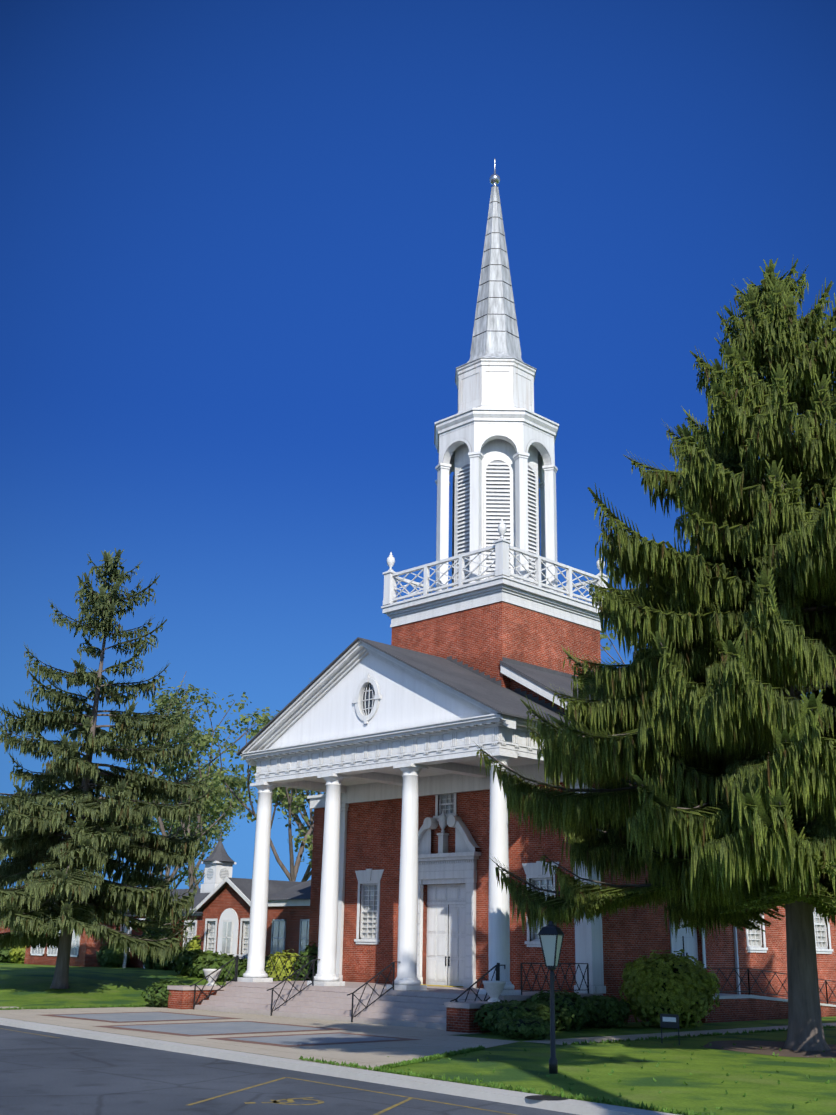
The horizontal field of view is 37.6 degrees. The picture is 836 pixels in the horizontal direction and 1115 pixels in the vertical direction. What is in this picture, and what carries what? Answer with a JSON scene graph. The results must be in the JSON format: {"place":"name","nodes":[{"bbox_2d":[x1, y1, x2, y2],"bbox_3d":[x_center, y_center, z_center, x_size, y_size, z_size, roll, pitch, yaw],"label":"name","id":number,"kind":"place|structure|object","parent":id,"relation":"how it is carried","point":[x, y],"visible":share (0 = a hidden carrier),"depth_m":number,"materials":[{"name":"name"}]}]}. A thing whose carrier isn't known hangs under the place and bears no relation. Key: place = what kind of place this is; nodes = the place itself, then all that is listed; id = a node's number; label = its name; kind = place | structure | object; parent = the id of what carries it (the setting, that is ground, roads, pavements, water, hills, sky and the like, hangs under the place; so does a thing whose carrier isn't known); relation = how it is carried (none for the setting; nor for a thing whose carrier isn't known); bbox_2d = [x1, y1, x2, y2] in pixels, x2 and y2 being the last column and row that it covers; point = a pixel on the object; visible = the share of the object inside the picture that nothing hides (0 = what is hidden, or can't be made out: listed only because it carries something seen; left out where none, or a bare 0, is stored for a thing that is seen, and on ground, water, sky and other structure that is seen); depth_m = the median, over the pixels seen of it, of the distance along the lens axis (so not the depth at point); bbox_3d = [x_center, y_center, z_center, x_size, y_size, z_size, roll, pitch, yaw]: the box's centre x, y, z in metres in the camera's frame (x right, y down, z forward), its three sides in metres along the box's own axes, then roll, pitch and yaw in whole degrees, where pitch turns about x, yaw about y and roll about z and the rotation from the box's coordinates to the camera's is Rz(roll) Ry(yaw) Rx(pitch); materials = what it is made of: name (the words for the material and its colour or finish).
{"place":"outdoors","nodes":[
{"label":"outdoors","id":0,"kind":"place"},
{"bbox_2d":[0,962,835,1114],"bbox_3d":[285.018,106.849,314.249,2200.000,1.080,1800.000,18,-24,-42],"label":"ground","id":1,"kind":"structure","parent":0,"point":[46,1074],"depth_m":25.16,"materials":[{"name":"green plant"}]},
{"bbox_2d":[0,947,15,962],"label":"bush","id":2,"kind":"object","parent":1,"relation":"on","point":[4,957],"visible":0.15,"depth_m":80.98,"materials":[{"name":"green plant"}]},
{"bbox_2d":[7,946,25,963],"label":"bush","id":3,"kind":"object","parent":1,"relation":"on","point":[19,956],"visible":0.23,"depth_m":79.92,"materials":[{"name":"green plant"}]},
{"bbox_2d":[66,825,115,879],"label":"tree","id":4,"kind":"object","parent":1,"relation":"on","point":[102,867],"depth_m":152.94,"materials":[{"name":"green plant"}]},
{"bbox_2d":[0,548,217,988],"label":"spruce","id":5,"kind":"object","parent":1,"relation":"on","point":[34,821],"visible":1,"depth_m":55.32,"materials":[{"name":"green plant"}]},
{"bbox_2d":[96,943,130,967],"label":"bush","id":6,"kind":"object","parent":1,"relation":"on","point":[108,956],"visible":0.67,"depth_m":72.88,"materials":[{"name":"green plant"}]},
{"bbox_2d":[141,916,154,968],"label":"arborvitae","id":7,"kind":"object","parent":1,"relation":"on","point":[147,963],"visible":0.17,"depth_m":70.83,"materials":[{"name":"green plant"}]},
{"bbox_2d":[0,834,310,968],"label":"annex building","id":8,"kind":"structure","parent":1,"relation":"on","point":[222,903],"depth_m":64.86,"materials":[{"name":"brick"}]},
{"bbox_2d":[151,915,172,969],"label":"arborvitae","id":9,"kind":"object","parent":1,"relation":"on","point":[168,934],"visible":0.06,"depth_m":70.64,"materials":[{"name":"green plant"}]},
{"bbox_2d":[141,979,186,1007],"bbox_3d":[-9.859,17.211,48.280,2.065,1.170,1.755,18,-24,-42],"label":"bush","id":10,"kind":"object","parent":1,"relation":"on","point":[157,995],"visible":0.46,"depth_m":47.76,"materials":[{"name":"green plant"}]},
{"bbox_2d":[152,946,180,970],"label":"bush","id":11,"kind":"object","parent":1,"relation":"on","point":[165,966],"visible":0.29,"depth_m":68.20,"materials":[{"name":"green plant"}]},
{"bbox_2d":[125,789,227,889],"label":"tree","id":12,"kind":"object","parent":1,"relation":"on","point":[167,826],"visible":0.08,"depth_m":128.23,"materials":[{"name":"green plant"}]},
{"bbox_2d":[103,703,250,884],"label":"tree","id":13,"kind":"object","parent":1,"relation":"on","point":[230,783],"visible":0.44,"depth_m":105.99,"materials":[{"name":"green plant"}]},
{"bbox_2d":[171,948,203,975],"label":"bush","id":14,"kind":"object","parent":1,"relation":"on","point":[181,967],"visible":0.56,"depth_m":63.17,"materials":[{"name":"green plant"}]},
{"bbox_2d":[180,936,200,952],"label":"bush","id":15,"kind":"object","parent":1,"relation":"on","point":[194,943],"visible":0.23,"depth_m":67.17,"materials":[{"name":"green plant"}]},
{"bbox_2d":[145,757,244,887],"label":"tree","id":16,"kind":"object","parent":1,"relation":"on","point":[212,811],"visible":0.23,"depth_m":120.64,"materials":[{"name":"green plant"}]},
{"bbox_2d":[144,775,256,886],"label":"tree","id":17,"kind":"object","parent":1,"relation":"on","point":[229,822],"visible":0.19,"depth_m":183.23,"materials":[{"name":"green plant"}]},
{"bbox_2d":[188,950,221,978],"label":"bush","id":18,"kind":"object","parent":1,"relation":"on","point":[203,960],"visible":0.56,"depth_m":62.18,"materials":[{"name":"green plant"}]},
{"bbox_2d":[145,671,269,888],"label":"tree","id":19,"kind":"object","parent":1,"relation":"on","point":[163,698],"visible":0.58,"depth_m":111.45,"materials":[{"name":"green plant"}]},
{"bbox_2d":[169,767,250,887],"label":"tree","id":20,"kind":"object","parent":1,"relation":"on","point":[240,797],"visible":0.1,"depth_m":146.92,"materials":[{"name":"green plant"}]},
{"bbox_2d":[204,953,245,981],"bbox_3d":[-9.651,20.748,61.642,2.144,1.692,2.120,6,-18,-14],"label":"bush","id":21,"kind":"object","parent":1,"relation":"on","point":[220,961],"visible":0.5,"depth_m":61.06,"materials":[{"name":"green plant"}]},
{"bbox_2d":[186,713,313,881],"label":"tree","id":22,"kind":"object","parent":1,"relation":"on","point":[292,875],"visible":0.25,"depth_m":92.27,"materials":[{"name":"green plant"}]},
{"bbox_2d":[231,954,269,976],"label":"bush","id":23,"kind":"object","parent":1,"relation":"on","point":[242,966],"visible":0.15,"depth_m":59.03,"materials":[{"name":"green plant"}]},
{"bbox_2d":[0,1028,516,1114],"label":"road markings","id":24,"kind":"object","parent":1,"relation":"on","point":[320,1102],"visible":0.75,"depth_m":21.31,"materials":[{"name":"yellow paint"}]},
{"bbox_2d":[236,707,312,867],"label":"tree","id":25,"kind":"object","parent":1,"relation":"on","point":[292,814],"visible":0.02,"depth_m":106.20,"materials":[{"name":"green plant"}]},
{"bbox_2d":[239,713,321,881],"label":"tree","id":26,"kind":"object","parent":1,"relation":"on","point":[306,876],"depth_m":124.90,"materials":[{"name":"green plant"}]},
{"bbox_2d":[265,949,299,980],"bbox_3d":[-5.788,18.611,54.380,2.352,2.432,2.330,18,-24,-42],"label":"yellow shrub","id":27,"kind":"object","parent":1,"relation":"on","point":[279,965],"visible":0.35,"depth_m":53.87,"materials":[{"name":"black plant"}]},
{"bbox_2d":[255,779,325,850],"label":"tree","id":28,"kind":"object","parent":1,"relation":"on","point":[295,798],"visible":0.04,"depth_m":100.91,"materials":[{"name":"green plant"}]},
{"bbox_2d":[273,791,320,832],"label":"tree","id":29,"kind":"object","parent":1,"relation":"on","point":[305,828],"depth_m":114.27,"materials":[{"name":"green plant"}]},
{"bbox_2d":[292,941,317,980],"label":"dark shrub","id":30,"kind":"object","parent":1,"relation":"on","point":[312,950],"visible":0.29,"depth_m":52.87,"materials":[{"name":"green plant"}]},
{"bbox_2d":[0,1004,835,1114],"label":"grass tufts","id":31,"kind":"object","parent":1,"relation":"on","point":[381,1068],"visible":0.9,"depth_m":25.49,"materials":[{"name":"green plant"}]},
{"bbox_2d":[467,1000,559,1035],"bbox_3d":[2.800,13.725,36.552,2.233,1.067,2.944,18,-24,-42],"label":"shrub","id":32,"kind":"object","parent":1,"relation":"on","point":[506,1009],"visible":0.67,"depth_m":36.11,"materials":[{"name":"green plant"}]},
{"bbox_2d":[493,1014,549,1039],"bbox_3d":[3.042,13.394,34.973,1.557,0.700,2.034,18,-24,-42],"label":"shrub","id":33,"kind":"object","parent":1,"relation":"on","point":[528,1027],"visible":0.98,"depth_m":34.54,"materials":[{"name":"green plant"}]},
{"bbox_2d":[538,921,563,1073],"bbox_3d":[2.816,9.194,25.747,0.438,3.020,0.438,-7,-19,24],"label":"lamp post","id":34,"kind":"object","parent":1,"relation":"on","point":[551,935],"visible":1,"depth_m":25.86,"materials":[{"name":"black metal"}]},
{"bbox_2d":[525,989,597,1030],"bbox_3d":[4.509,14.428,39.040,2.472,1.294,2.164,18,-24,-42],"label":"shrub","id":35,"kind":"object","parent":1,"relation":"on","point":[574,1011],"visible":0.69,"depth_m":38.53,"materials":[{"name":"green plant"}]},
{"bbox_2d":[307,660,835,1022],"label":"church wall","id":36,"kind":"structure","parent":1,"relation":"on","point":[607,947],"depth_m":49.00,"materials":[{"name":"brick"}]},
{"bbox_2d":[417,810,480,987],"bbox_3d":[1.021,13.361,48.389,0.650,6.700,3.840,18,-24,-42],"label":"door surround","id":37,"kind":"object","parent":36,"relation":"attached to","point":[451,936],"visible":0.96,"depth_m":48.27,"materials":[{"name":"paint"}]},
{"bbox_2d":[391,601,600,717],"bbox_3d":[3.336,6.175,52.565,6.432,6.400,14.100,18,-24,-42],"label":"tower base","id":38,"kind":"object","parent":36,"relation":"on","point":[482,641],"visible":0.27,"depth_m":50.34,"materials":[{"name":"red brick"}]},
{"bbox_2d":[381,519,608,630],"bbox_3d":[3.424,1.468,54.062,7.120,3.480,7.120,18,-24,-42],"label":"balustrade","id":39,"kind":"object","parent":38,"relation":"on","point":[502,585],"depth_m":51.47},
{"bbox_2d":[434,406,558,591],"bbox_3d":[3.487,-2.049,55.177,5.600,8.860,5.600,18,-24,-42],"label":"belfry","id":40,"kind":"object","parent":38,"relation":"on","point":[498,462],"visible":0.77,"depth_m":53.68,"materials":[{"name":"white paint"}]},
{"bbox_2d":[456,358,535,412],"bbox_3d":[3.581,-7.363,56.861,3.640,2.310,3.640,18,-24,-42],"label":"steeple drum","id":41,"kind":"object","parent":40,"relation":"on","point":[492,382],"visible":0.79,"depth_m":55.45,"materials":[{"name":"white paint"}]},
{"bbox_2d":[455,158,536,382],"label":"spire","id":42,"kind":"structure","parent":41,"relation":"on","point":[495,332],"depth_m":57.60,"materials":[{"name":"metal"}]},
{"bbox_2d":[583,995,632,1027],"bbox_3d":[5.984,15.084,40.608,2.325,1.173,2.046,18,-24,-42],"label":"shrub","id":43,"kind":"object","parent":1,"relation":"on","point":[609,1011],"visible":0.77,"depth_m":40.08,"materials":[{"name":"green plant"}]},
{"bbox_2d":[600,622,624,664],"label":"tree","id":44,"kind":"object","parent":1,"relation":"on","point":[605,648],"depth_m":93.05,"materials":[{"name":"green plant"}]},
{"bbox_2d":[473,258,835,1050],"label":"spruce","id":45,"kind":"object","parent":1,"relation":"on","point":[705,726],"visible":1,"depth_m":34.09,"materials":[{"name":"green plant"}]},
{"bbox_2d":[619,949,719,1028],"bbox_3d":[8.473,14.671,41.502,3.370,2.750,3.341,18,-24,-42],"label":"bush","id":46,"kind":"object","parent":1,"relation":"on","point":[665,983],"visible":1,"depth_m":40.62,"materials":[{"name":"green plant"}]},
{"bbox_2d":[660,1014,679,1044],"bbox_3d":[6.964,13.035,33.925,0.028,0.780,0.600,18,-24,-42],"label":"yard sign","id":47,"kind":"object","parent":1,"relation":"on","point":[669,1020],"visible":1,"depth_m":33.98,"materials":[{"name":"black metal"}]},
{"bbox_2d":[697,993,835,1022],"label":"brick wall","id":48,"kind":"structure","parent":1,"relation":"on","point":[736,1007],"depth_m":46.30,"materials":[{"name":"brick"}]},
{"bbox_2d":[190,955,835,1021],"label":"iron railings","id":49,"kind":"object","parent":48,"relation":"on","point":[496,967],"visible":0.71,"depth_m":44.32,"materials":[{"name":"black metal"}]},
{"bbox_2d":[0,1007,835,1114],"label":"paving","id":50,"kind":"structure","parent":0,"point":[361,1044],"depth_m":33.13,"materials":[{"name":"concrete"}]},
{"bbox_2d":[167,637,602,1032],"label":"portico","id":51,"kind":"structure","parent":50,"relation":"on","point":[445,747],"depth_m":45.47,"materials":[{"name":"paint"}]},
{"bbox_2d":[203,969,221,985],"bbox_3d":[-8.153,16.605,48.549,0.740,0.620,0.740,18,-24,-42],"label":"planter","id":52,"kind":"object","parent":51,"relation":"on","point":[210,980],"visible":0.85,"depth_m":48.35,"materials":[{"name":"stone"}]},
{"bbox_2d":[268,654,483,748],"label":"pediment","id":53,"kind":"structure","parent":51,"relation":"on","point":[369,693],"depth_m":47.19,"materials":[{"name":"white paint"}]},
{"bbox_2d":[237,752,520,994],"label":"portico columns","id":54,"kind":"structure","parent":51,"relation":"attached to","point":[498,933],"depth_m":44.68,"materials":[{"name":"white paint"}]},
{"bbox_2d":[421,984,462,986],"bbox_3d":[0.805,16.539,47.401,0.350,0.033,2.250,18,-24,-42],"label":"door threshold","id":55,"kind":"object","parent":51,"relation":"on","point":[442,985],"depth_m":47.18,"materials":[{"name":"yellow stone"}]},
{"bbox_2d":[483,981,505,1001],"bbox_3d":[2.385,13.567,38.374,0.740,0.620,0.740,18,-24,-42],"label":"planter","id":56,"kind":"object","parent":51,"relation":"on","point":[494,989],"visible":0.92,"depth_m":38.17,"materials":[{"name":"stone"}]},
{"bbox_2d":[525,1095,567,1100],"bbox_3d":[2.208,9.273,21.065,0.760,0.006,0.760,18,-24,-42],"label":"drain","id":57,"kind":"object","parent":50,"relation":"on","point":[545,1097],"visible":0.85,"depth_m":21.03,"materials":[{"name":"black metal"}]},
{"bbox_2d":[0,0,835,888],"label":"sky","id":58,"kind":"structure","parent":0,"point":[242,241],"materials":[{"name":"blue"}]}
]}

